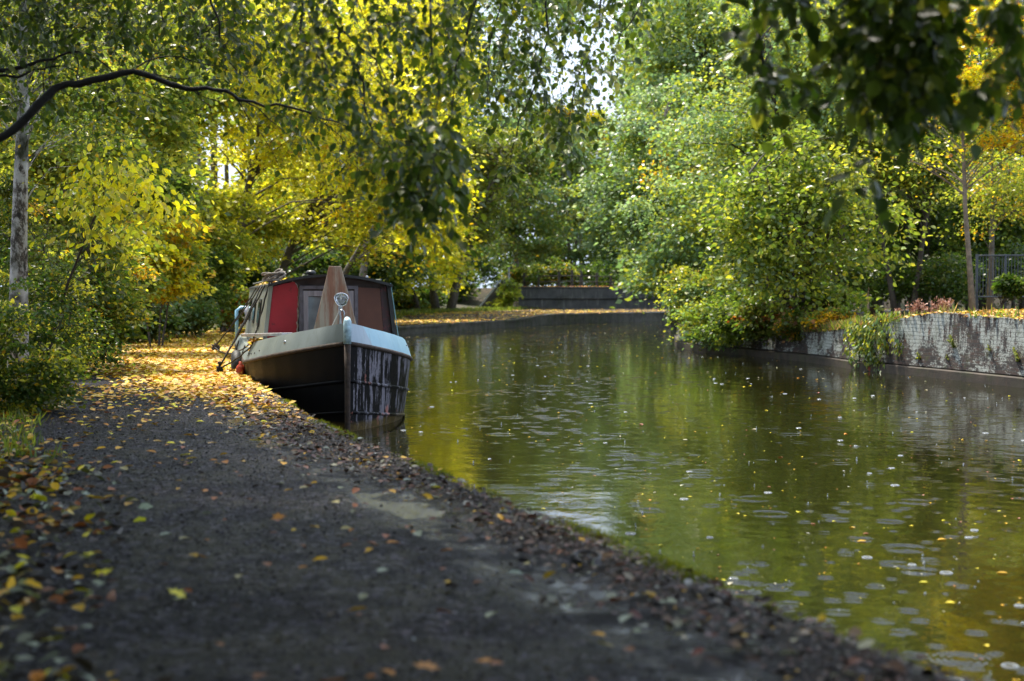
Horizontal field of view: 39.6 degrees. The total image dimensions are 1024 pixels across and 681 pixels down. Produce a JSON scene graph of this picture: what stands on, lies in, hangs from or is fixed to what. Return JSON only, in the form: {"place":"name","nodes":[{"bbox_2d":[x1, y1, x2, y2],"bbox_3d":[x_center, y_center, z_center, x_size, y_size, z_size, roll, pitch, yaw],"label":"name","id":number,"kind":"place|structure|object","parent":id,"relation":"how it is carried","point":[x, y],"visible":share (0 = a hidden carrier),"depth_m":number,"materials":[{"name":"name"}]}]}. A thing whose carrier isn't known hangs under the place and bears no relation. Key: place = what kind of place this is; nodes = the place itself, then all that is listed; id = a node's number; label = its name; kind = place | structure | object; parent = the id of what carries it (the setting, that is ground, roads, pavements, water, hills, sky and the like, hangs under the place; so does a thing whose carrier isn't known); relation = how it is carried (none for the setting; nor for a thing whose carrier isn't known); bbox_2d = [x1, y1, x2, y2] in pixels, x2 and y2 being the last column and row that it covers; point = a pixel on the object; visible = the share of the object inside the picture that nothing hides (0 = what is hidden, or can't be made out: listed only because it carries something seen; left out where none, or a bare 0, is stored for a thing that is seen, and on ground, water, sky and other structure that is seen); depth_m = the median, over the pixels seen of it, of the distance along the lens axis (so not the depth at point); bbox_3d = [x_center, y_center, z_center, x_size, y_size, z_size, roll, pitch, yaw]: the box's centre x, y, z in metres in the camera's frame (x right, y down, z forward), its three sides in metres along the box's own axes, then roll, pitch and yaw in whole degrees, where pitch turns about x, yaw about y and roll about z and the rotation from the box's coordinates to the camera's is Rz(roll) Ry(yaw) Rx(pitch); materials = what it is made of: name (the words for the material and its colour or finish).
{"place":"outdoors","nodes":[
{"label":"outdoors","id":0,"kind":"place"},
{"bbox_2d":[0,309,977,680],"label":"towpath","id":1,"kind":"structure","parent":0,"point":[658,639],"depth_m":5.43,"materials":[{"name":"asphalt"}]},
{"bbox_2d":[216,362,222,371],"bbox_3d":[-4.073,0.436,19.825,0.102,0.286,0.087,0,2,0],"label":"mooring pin","id":2,"kind":"object","parent":1,"relation":"in","point":[218,369],"visible":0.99,"depth_m":19.79,"materials":[{"name":"black metal"}]},
{"bbox_2d":[220,284,264,365],"bbox_3d":[-3.743,-0.208,19.744,0.688,1.146,0.024,0,2,10],"label":"mooring rope","id":3,"kind":"object","parent":2,"relation":"attached to","point":[243,325],"visible":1,"depth_m":19.73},
{"bbox_2d":[0,387,819,680],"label":"grit","id":4,"kind":"object","parent":1,"relation":"on","point":[363,658],"visible":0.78,"depth_m":5.56,"materials":[{"name":"gravel"},{"name":"grit"}]},
{"bbox_2d":[413,660,440,669],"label":"fallen leaf","id":5,"kind":"object","parent":1,"relation":"on","point":[427,664],"visible":1,"depth_m":4.14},
{"bbox_2d":[569,549,601,565],"bbox_3d":[0.308,0.893,5.826,0.120,0.060,0.120,2,3,45],"label":"mooring ring","id":6,"kind":"object","parent":1,"relation":"on","point":[573,556],"visible":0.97,"depth_m":5.81,"materials":[{"name":"black metal"}]},
{"bbox_2d":[0,288,1023,479],"bbox_3d":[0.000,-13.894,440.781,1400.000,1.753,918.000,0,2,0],"label":"ground","id":7,"kind":"structure","parent":0,"point":[475,302],"depth_m":104.53,"materials":[{"name":"soil"}]},
{"bbox_2d":[0,141,65,356],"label":"hedge shrub","id":8,"kind":"object","parent":7,"relation":"on","point":[6,190],"visible":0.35,"depth_m":17.36,"materials":[{"name":"green plant"}]},
{"bbox_2d":[0,270,98,415],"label":"hedge shrub","id":9,"kind":"object","parent":7,"relation":"on","point":[43,387],"visible":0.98,"depth_m":13.05,"materials":[{"name":"green plant"}]},
{"bbox_2d":[0,235,135,386],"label":"hedge shrub","id":10,"kind":"object","parent":7,"relation":"on","point":[54,282],"visible":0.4,"depth_m":16.40,"materials":[{"name":"green plant"}]},
{"bbox_2d":[0,219,162,372],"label":"hedge shrub","id":11,"kind":"object","parent":7,"relation":"on","point":[111,305],"visible":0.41,"depth_m":19.42,"materials":[{"name":"green plant"}]},
{"bbox_2d":[0,0,190,254],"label":"leafy tree","id":12,"kind":"object","parent":7,"relation":"on","point":[38,161],"visible":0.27,"depth_m":20.77,"materials":[{"name":"green plant"}]},
{"bbox_2d":[28,205,162,362],"bbox_3d":[-6.684,-0.765,21.941,2.434,2.878,2.420,-1,2,-36],"label":"hedge shrub","id":13,"kind":"object","parent":7,"relation":"on","point":[149,270],"visible":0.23,"depth_m":21.62,"materials":[{"name":"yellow plant"}]},
{"bbox_2d":[0,0,203,381],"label":"birch tree","id":14,"kind":"object","parent":7,"relation":"on","point":[19,249],"visible":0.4,"depth_m":15.61,"materials":[{"name":"green plant"}]},
{"bbox_2d":[60,253,169,352],"bbox_3d":[-7.382,-0.535,25.923,2.179,2.162,2.167,2,3,43],"label":"hedge shrub","id":15,"kind":"object","parent":7,"relation":"on","point":[123,336],"visible":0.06,"depth_m":25.83,"materials":[{"name":"green plant"}]},
{"bbox_2d":[27,128,241,329],"bbox_3d":[-4.242,-0.720,15.590,2.476,3.200,2.249,0,2,0],"label":"lime tree","id":16,"kind":"object","parent":7,"relation":"on","point":[145,184],"visible":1,"depth_m":15.45,"materials":[{"name":"yellow plant"}]},
{"bbox_2d":[33,0,243,268],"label":"leafy tree","id":17,"kind":"object","parent":7,"relation":"on","point":[171,102],"visible":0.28,"depth_m":26.74,"materials":[{"name":"green plant"}]},
{"bbox_2d":[62,127,228,241],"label":"leafy tree","id":18,"kind":"object","parent":7,"relation":"on","point":[180,186],"visible":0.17,"depth_m":30.57,"materials":[{"name":"green plant"}]},
{"bbox_2d":[99,296,191,342],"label":"hedge shrub","id":19,"kind":"object","parent":7,"relation":"on","point":[174,324],"visible":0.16,"depth_m":32.85,"materials":[{"name":"green plant"}]},
{"bbox_2d":[97,210,223,346],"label":"leafy tree","id":20,"kind":"object","parent":7,"relation":"on","point":[186,257],"visible":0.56,"depth_m":29.80,"materials":[{"name":"yellow plant"}]},
{"bbox_2d":[158,284,228,337],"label":"hedge shrub","id":21,"kind":"object","parent":7,"relation":"on","point":[203,313],"visible":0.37,"depth_m":37.53,"materials":[{"name":"green plant"}]},
{"bbox_2d":[184,232,252,335],"bbox_3d":[-9.001,-1.452,39.904,3.643,3.278,3.892,0,2,0],"label":"hedge shrub","id":22,"kind":"object","parent":7,"relation":"on","point":[229,267],"visible":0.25,"depth_m":39.78,"materials":[{"name":"green plant"}]},
{"bbox_2d":[165,188,278,333],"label":"leafy tree","id":23,"kind":"object","parent":7,"relation":"on","point":[230,239],"visible":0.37,"depth_m":41.63,"materials":[{"name":"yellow plant"}]},
{"bbox_2d":[207,273,249,331],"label":"hedge shrub","id":24,"kind":"object","parent":7,"relation":"on","point":[227,320],"visible":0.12,"depth_m":45.39,"materials":[{"name":"green plant"}]},
{"bbox_2d":[140,0,327,156],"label":"yellow tree","id":25,"kind":"object","parent":7,"relation":"on","point":[251,95],"visible":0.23,"depth_m":39.54,"materials":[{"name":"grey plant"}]},
{"bbox_2d":[205,251,301,289],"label":"hedge shrub","id":26,"kind":"object","parent":7,"relation":"on","point":[256,275],"visible":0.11,"depth_m":48.86,"materials":[{"name":"green plant"}]},
{"bbox_2d":[198,138,354,277],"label":"leafy tree","id":27,"kind":"object","parent":7,"relation":"on","point":[281,227],"visible":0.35,"depth_m":47.12,"materials":[{"name":"yellow plant"}]},
{"bbox_2d":[262,233,366,277],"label":"hedge shrub","id":28,"kind":"object","parent":7,"relation":"on","point":[325,261],"visible":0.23,"depth_m":54.99,"materials":[{"name":"green plant"}]},
{"bbox_2d":[195,0,441,331],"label":"yellow tree","id":29,"kind":"object","parent":7,"relation":"on","point":[259,155],"visible":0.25,"depth_m":43.56,"materials":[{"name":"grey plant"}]},
{"bbox_2d":[260,178,419,269],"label":"leafy tree","id":30,"kind":"object","parent":7,"relation":"on","point":[364,258],"visible":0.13,"depth_m":57.16,"materials":[{"name":"yellow plant"}]},
{"bbox_2d":[319,233,436,306],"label":"leafy tree","id":31,"kind":"object","parent":7,"relation":"on","point":[385,271],"visible":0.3,"depth_m":71.20,"materials":[{"name":"green plant"}]},
{"bbox_2d":[273,38,501,279],"bbox_3d":[-4.581,-5.235,46.844,8.529,10.578,7.400,0,2,0],"label":"yellow tree","id":32,"kind":"object","parent":7,"relation":"on","point":[361,224],"visible":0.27,"depth_m":46.47,"materials":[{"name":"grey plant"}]},
{"bbox_2d":[314,0,501,276],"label":"yellow tree","id":33,"kind":"object","parent":7,"relation":"on","point":[419,55],"visible":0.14,"depth_m":62.99,"materials":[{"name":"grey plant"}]},
{"bbox_2d":[392,292,432,309],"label":"bush","id":34,"kind":"object","parent":7,"relation":"on","point":[409,303],"visible":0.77,"depth_m":85.20,"materials":[{"name":"green plant"}]},
{"bbox_2d":[343,115,485,274],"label":"yellow tree","id":35,"kind":"object","parent":7,"relation":"on","point":[459,230],"visible":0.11,"depth_m":52.01,"materials":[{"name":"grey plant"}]},
{"bbox_2d":[403,245,429,308],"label":"leafy tree","id":36,"kind":"object","parent":7,"relation":"on","point":[416,301],"depth_m":84.77,"materials":[{"name":"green plant"}]},
{"bbox_2d":[407,284,448,305],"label":"bush","id":37,"kind":"object","parent":7,"relation":"on","point":[443,299],"visible":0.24,"depth_m":96.16,"materials":[{"name":"green plant"}]},
{"bbox_2d":[438,266,484,301],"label":"bush","id":38,"kind":"object","parent":7,"relation":"on","point":[465,290],"visible":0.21,"depth_m":103.37,"materials":[{"name":"green plant"}]},
{"bbox_2d":[446,238,529,287],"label":"bush","id":39,"kind":"object","parent":7,"relation":"on","point":[488,270],"visible":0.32,"depth_m":114.53,"materials":[{"name":"green plant"}]},
{"bbox_2d":[480,280,504,307],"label":"ramp wall","id":40,"kind":"structure","parent":7,"relation":"on","point":[492,296],"depth_m":101.55,"materials":[{"name":"concrete"}]},
{"bbox_2d":[428,97,561,310],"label":"multi stem tree","id":41,"kind":"object","parent":7,"relation":"on","point":[491,186],"visible":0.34,"depth_m":87.08,"materials":[{"name":"green plant"}]},
{"bbox_2d":[485,277,522,308],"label":"bush","id":42,"kind":"object","parent":7,"relation":"on","point":[508,291],"visible":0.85,"depth_m":100.78,"materials":[{"name":"green plant"}]},
{"bbox_2d":[468,99,549,243],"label":"leafy tree","id":43,"kind":"object","parent":7,"relation":"on","point":[510,132],"visible":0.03,"depth_m":117.39,"materials":[{"name":"green plant"}]},
{"bbox_2d":[0,303,1021,458],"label":"verge grass","id":44,"kind":"structure","parent":7,"relation":"on","point":[834,325],"depth_m":26.33,"materials":[{"name":"green plant"}]},
{"bbox_2d":[0,0,1023,268],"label":"overhanging tree","id":45,"kind":"object","parent":7,"relation":"on","point":[908,58],"visible":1,"depth_m":8.44,"materials":[{"name":"green plant"}]},
{"bbox_2d":[0,286,1023,680],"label":"leaf litter","id":46,"kind":"object","parent":7,"relation":"on","point":[186,362],"visible":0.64,"depth_m":7.05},
{"bbox_2d":[0,0,1023,311],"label":"woodland","id":47,"kind":"object","parent":7,"relation":"on","point":[444,276],"visible":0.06,"depth_m":77.51,"materials":[{"name":"green plant"}]},
{"bbox_2d":[497,262,557,285],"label":"bush","id":48,"kind":"object","parent":7,"relation":"on","point":[534,270],"visible":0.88,"depth_m":106.10,"materials":[{"name":"green plant"}]},
{"bbox_2d":[472,108,596,284],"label":"leafy tree","id":49,"kind":"object","parent":7,"relation":"on","point":[534,166],"visible":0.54,"depth_m":102.79,"materials":[{"name":"green plant"}]},
{"bbox_2d":[501,237,595,272],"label":"bush","id":50,"kind":"object","parent":7,"relation":"on","point":[557,252],"visible":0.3,"depth_m":116.91,"materials":[{"name":"green plant"}]},
{"bbox_2d":[534,256,591,285],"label":"bush","id":51,"kind":"object","parent":7,"relation":"on","point":[563,268],"visible":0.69,"depth_m":106.91,"materials":[{"name":"green plant"}]},
{"bbox_2d":[521,270,614,286],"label":"timber fence","id":52,"kind":"object","parent":7,"relation":"on","point":[581,275],"visible":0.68,"depth_m":105.10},
{"bbox_2d":[533,94,610,285],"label":"leafy tree","id":53,"kind":"object","parent":7,"relation":"on","point":[591,115],"visible":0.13,"depth_m":123.20,"materials":[{"name":"green plant"}]},
{"bbox_2d":[520,124,624,285],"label":"leafy tree","id":54,"kind":"object","parent":7,"relation":"on","point":[578,255],"visible":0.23,"depth_m":114.84,"materials":[{"name":"green plant"}]},
{"bbox_2d":[565,232,611,283],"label":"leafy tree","id":55,"kind":"object","parent":7,"relation":"on","point":[591,251],"visible":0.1,"depth_m":118.44,"materials":[{"name":"green plant"}]},
{"bbox_2d":[518,287,668,308],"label":"concrete wall","id":56,"kind":"structure","parent":7,"relation":"on","point":[577,297],"depth_m":104.14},
{"bbox_2d":[567,172,633,280],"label":"leafy tree","id":57,"kind":"object","parent":7,"relation":"on","point":[600,239],"visible":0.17,"depth_m":111.59,"materials":[{"name":"green plant"}]},
{"bbox_2d":[570,256,633,286],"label":"bush","id":58,"kind":"object","parent":7,"relation":"on","point":[606,269],"visible":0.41,"depth_m":106.98,"materials":[{"name":"green plant"}]},
{"bbox_2d":[551,67,719,280],"bbox_3d":[5.564,-5.399,53.952,8.306,9.954,7.670,0,2,12],"label":"leafy tree","id":59,"kind":"object","parent":7,"relation":"on","point":[614,185],"visible":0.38,"depth_m":53.47,"materials":[{"name":"green plant"}]},
{"bbox_2d":[571,0,780,287],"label":"leafy tree","id":60,"kind":"object","parent":7,"relation":"on","point":[687,26],"visible":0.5,"depth_m":58.48,"materials":[{"name":"green plant"}]},
{"bbox_2d":[644,274,729,335],"bbox_3d":[5.252,-0.966,40.940,2.892,1.915,2.620,0,2,0],"label":"bush","id":61,"kind":"object","parent":7,"relation":"on","point":[682,291],"visible":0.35,"depth_m":40.57,"materials":[{"name":"green plant"}]},
{"bbox_2d":[643,255,753,331],"bbox_3d":[5.597,-1.213,40.886,3.672,2.492,3.118,0,2,0],"label":"bush","id":62,"kind":"object","parent":7,"relation":"on","point":[712,276],"visible":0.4,"depth_m":40.65,"materials":[{"name":"green plant"}]},
{"bbox_2d":[657,296,746,351],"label":"bush","id":63,"kind":"object","parent":7,"relation":"on","point":[692,313],"visible":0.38,"depth_m":38.76,"materials":[{"name":"green plant"}]},
{"bbox_2d":[603,140,808,307],"bbox_3d":[6.329,-3.310,44.819,6.154,6.282,5.813,2,3,44],"label":"leafy tree","id":64,"kind":"object","parent":7,"relation":"on","point":[654,258],"visible":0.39,"depth_m":44.42,"materials":[{"name":"green plant"}]},
{"bbox_2d":[627,63,794,303],"bbox_3d":[7.667,-5.168,48.524,6.395,9.641,6.385,-1,2,-34],"label":"leafy tree","id":65,"kind":"object","parent":7,"relation":"on","point":[673,131],"visible":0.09,"depth_m":48.67,"materials":[{"name":"green plant"}]},
{"bbox_2d":[685,302,762,352],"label":"bush","id":66,"kind":"object","parent":7,"relation":"on","point":[729,336],"visible":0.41,"depth_m":37.08,"materials":[{"name":"green plant"}]},
{"bbox_2d":[698,282,773,323],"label":"bush","id":67,"kind":"object","parent":7,"relation":"on","point":[714,298],"visible":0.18,"depth_m":39.06,"materials":[{"name":"green plant"}]},
{"bbox_2d":[604,0,914,313],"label":"leafy tree","id":68,"kind":"object","parent":7,"relation":"on","point":[733,127],"visible":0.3,"depth_m":41.94,"materials":[{"name":"green plant"}]},
{"bbox_2d":[727,296,791,345],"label":"bush","id":69,"kind":"object","parent":7,"relation":"on","point":[750,322],"visible":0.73,"depth_m":35.75,"materials":[{"name":"green plant"}]},
{"bbox_2d":[768,307,811,342],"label":"bush","id":70,"kind":"object","parent":7,"relation":"on","point":[783,327],"visible":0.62,"depth_m":34.60,"materials":[{"name":"green plant"}]},
{"bbox_2d":[655,110,948,329],"bbox_3d":[7.030,-2.752,34.864,6.723,5.723,5.275,0,2,0],"label":"bright green tree","id":71,"kind":"object","parent":7,"relation":"on","point":[809,191],"visible":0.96,"depth_m":34.43,"materials":[{"name":"green plant"}]},
{"bbox_2d":[800,304,859,332],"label":"bush","id":72,"kind":"object","parent":7,"relation":"on","point":[822,315],"visible":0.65,"depth_m":33.24,"materials":[{"name":"green plant"}]},
{"bbox_2d":[792,278,873,313],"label":"bush","id":73,"kind":"object","parent":7,"relation":"on","point":[833,290],"visible":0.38,"depth_m":36.52,"materials":[{"name":"green plant"}]},
{"bbox_2d":[819,243,898,320],"bbox_3d":[10.882,-1.734,45.172,2.925,2.753,3.196,1,2,25],"label":"bush","id":74,"kind":"object","parent":7,"relation":"on","point":[855,270],"visible":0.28,"depth_m":44.46,"materials":[{"name":"green plant"}]},
{"bbox_2d":[820,160,898,313],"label":"leafy tree","id":75,"kind":"object","parent":7,"relation":"on","point":[878,302],"visible":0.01,"depth_m":55.33,"materials":[{"name":"green plant"}]},
{"bbox_2d":[837,96,911,310],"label":"shaded tree","id":76,"kind":"object","parent":7,"relation":"on","point":[907,238],"depth_m":46.86,"materials":[{"name":"brown plant"}]},
{"bbox_2d":[853,240,940,315],"bbox_3d":[11.805,-1.723,43.487,3.005,2.723,3.228,0,2,0],"label":"bush","id":77,"kind":"object","parent":7,"relation":"on","point":[883,287],"visible":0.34,"depth_m":43.22,"materials":[{"name":"green plant"}]},
{"bbox_2d":[822,165,972,307],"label":"leafy tree","id":78,"kind":"object","parent":7,"relation":"on","point":[933,245],"visible":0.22,"depth_m":47.11,"materials":[{"name":"green plant"}]},
{"bbox_2d":[814,105,1006,310],"bbox_3d":[11.133,-4.083,41.050,6.085,7.644,5.256,0,2,0],"label":"leafy tree","id":79,"kind":"object","parent":7,"relation":"on","point":[923,176],"visible":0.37,"depth_m":40.36,"materials":[{"name":"green plant"}]},
{"bbox_2d":[804,3,1020,311],"bbox_3d":[13.230,-6.731,45.954,8.753,12.483,6.952,-1,2,-17],"label":"leafy tree","id":80,"kind":"object","parent":7,"relation":"on","point":[967,51],"visible":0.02,"depth_m":45.84,"materials":[{"name":"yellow plant"}]},
{"bbox_2d":[905,298,921,313],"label":"dried weed","id":81,"kind":"object","parent":7,"relation":"on","point":[915,308],"visible":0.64,"depth_m":30.93,"materials":[{"name":"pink plant"}]},
{"bbox_2d":[833,9,1023,310],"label":"slender tree","id":82,"kind":"object","parent":7,"relation":"on","point":[970,279],"visible":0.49,"depth_m":33.09,"materials":[{"name":"yellow plant"}]},
{"bbox_2d":[872,246,997,310],"bbox_3d":[12.697,-1.579,41.833,3.455,2.456,3.152,-1,2,-24],"label":"bush","id":83,"kind":"object","parent":7,"relation":"on","point":[951,287],"visible":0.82,"depth_m":41.51,"materials":[{"name":"green plant"}]},
{"bbox_2d":[915,166,1023,310],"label":"leafy tree","id":84,"kind":"object","parent":7,"relation":"on","point":[1017,231],"visible":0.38,"depth_m":44.42,"materials":[{"name":"green plant"}]},
{"bbox_2d":[925,0,1023,173],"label":"orange tree","id":85,"kind":"object","parent":7,"relation":"on","point":[974,78],"visible":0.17,"depth_m":32.62,"materials":[{"name":"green plant"}]},
{"bbox_2d":[926,126,1023,310],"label":"slender tree","id":86,"kind":"object","parent":7,"relation":"on","point":[1002,194],"visible":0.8,"depth_m":35.64,"materials":[{"name":"yellow plant"}]},
{"bbox_2d":[938,242,1023,308],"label":"bush","id":87,"kind":"object","parent":7,"relation":"on","point":[983,288],"visible":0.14,"depth_m":43.60,"materials":[{"name":"green plant"}]},
{"bbox_2d":[975,254,1023,308],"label":"metal railings","id":88,"kind":"object","parent":7,"relation":"on","point":[976,273],"visible":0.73,"depth_m":34.42,"materials":[{"name":"metal"}]},
{"bbox_2d":[978,232,1023,312],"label":"bush","id":89,"kind":"object","parent":7,"relation":"on","point":[1018,264],"visible":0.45,"depth_m":42.03,"materials":[{"name":"green plant"}]},
{"bbox_2d":[990,272,1023,308],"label":"bush","id":90,"kind":"object","parent":7,"relation":"on","point":[1006,286],"visible":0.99,"depth_m":33.18,"materials":[{"name":"green plant"}]},
{"bbox_2d":[1,0,1022,313],"label":"sky","id":91,"kind":"structure","parent":0,"point":[575,45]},
{"bbox_2d":[352,317,1023,680],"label":"canal water","id":92,"kind":"structure","parent":0,"point":[531,447],"depth_m":13.63,"materials":[{"name":"green liquid"}]},
{"bbox_2d":[234,266,412,431],"bbox_3d":[-3.312,0.126,23.192,2.264,2.485,13.400,0,2,-12],"label":"narrowboat","id":93,"kind":"object","parent":92,"relation":"on","point":[339,355],"visible":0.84,"depth_m":17.72,"materials":[{"name":"black paint"}]},
{"bbox_2d":[231,340,241,368],"bbox_3d":[-4.070,0.349,20.992,0.150,0.703,0.562,0,2,-12],"label":"tyre fender","id":94,"kind":"object","parent":93,"relation":"hanging from","point":[236,353],"visible":0.37,"depth_m":20.80,"materials":[{"name":"rubber"}]},
{"bbox_2d":[241,333,289,336],"bbox_3d":[-3.209,-0.077,18.564,0.160,0.040,1.219,-1,0,-35],"label":"gangplank","id":95,"kind":"object","parent":93,"relation":"on","point":[260,334],"visible":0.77,"depth_m":18.47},
{"bbox_2d":[261,268,285,282],"bbox_3d":[-3.219,-0.871,19.243,0.338,0.175,0.308,-17,5,-11],"label":"rope coil","id":96,"kind":"object","parent":93,"relation":"on","point":[276,275],"visible":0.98,"depth_m":19.15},
{"bbox_2d":[303,291,322,330],"bbox_3d":[-2.624,-0.186,19.010,0.334,0.960,0.040,0,2,-12],"label":"door","id":97,"kind":"structure","parent":93,"relation":"in","point":[311,305],"depth_m":18.99,"materials":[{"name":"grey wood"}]},
{"bbox_2d":[231,310,957,680],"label":"quay wall","id":98,"kind":"structure","parent":92,"relation":"in","point":[555,318],"depth_m":71.98,"materials":[{"name":"stone"}]},
{"bbox_2d":[234,371,972,680],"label":"quay moss","id":99,"kind":"object","parent":98,"relation":"on","point":[652,554],"visible":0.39,"depth_m":6.34,"materials":[{"name":"green plant"}]},
{"bbox_2d":[401,349,1023,680],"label":"rain splashes","id":100,"kind":"object","parent":92,"relation":"on","point":[869,557],"visible":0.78,"depth_m":9.49,"materials":[{"name":"white liquid"}]},
{"bbox_2d":[415,325,1020,680],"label":"floating leaves","id":101,"kind":"object","parent":92,"relation":"on","point":[729,583],"visible":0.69,"depth_m":10.74,"materials":[{"name":"yellow plant"}]},
{"bbox_2d":[674,312,1023,387],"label":"brick wall","id":102,"kind":"structure","parent":92,"relation":"in","point":[969,355],"depth_m":27.78,"materials":[{"name":"stone"}]},
{"bbox_2d":[840,309,903,372],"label":"ivy plant","id":103,"kind":"object","parent":102,"relation":"attached to","point":[858,332],"visible":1,"depth_m":29.75,"materials":[{"name":"green plant"}]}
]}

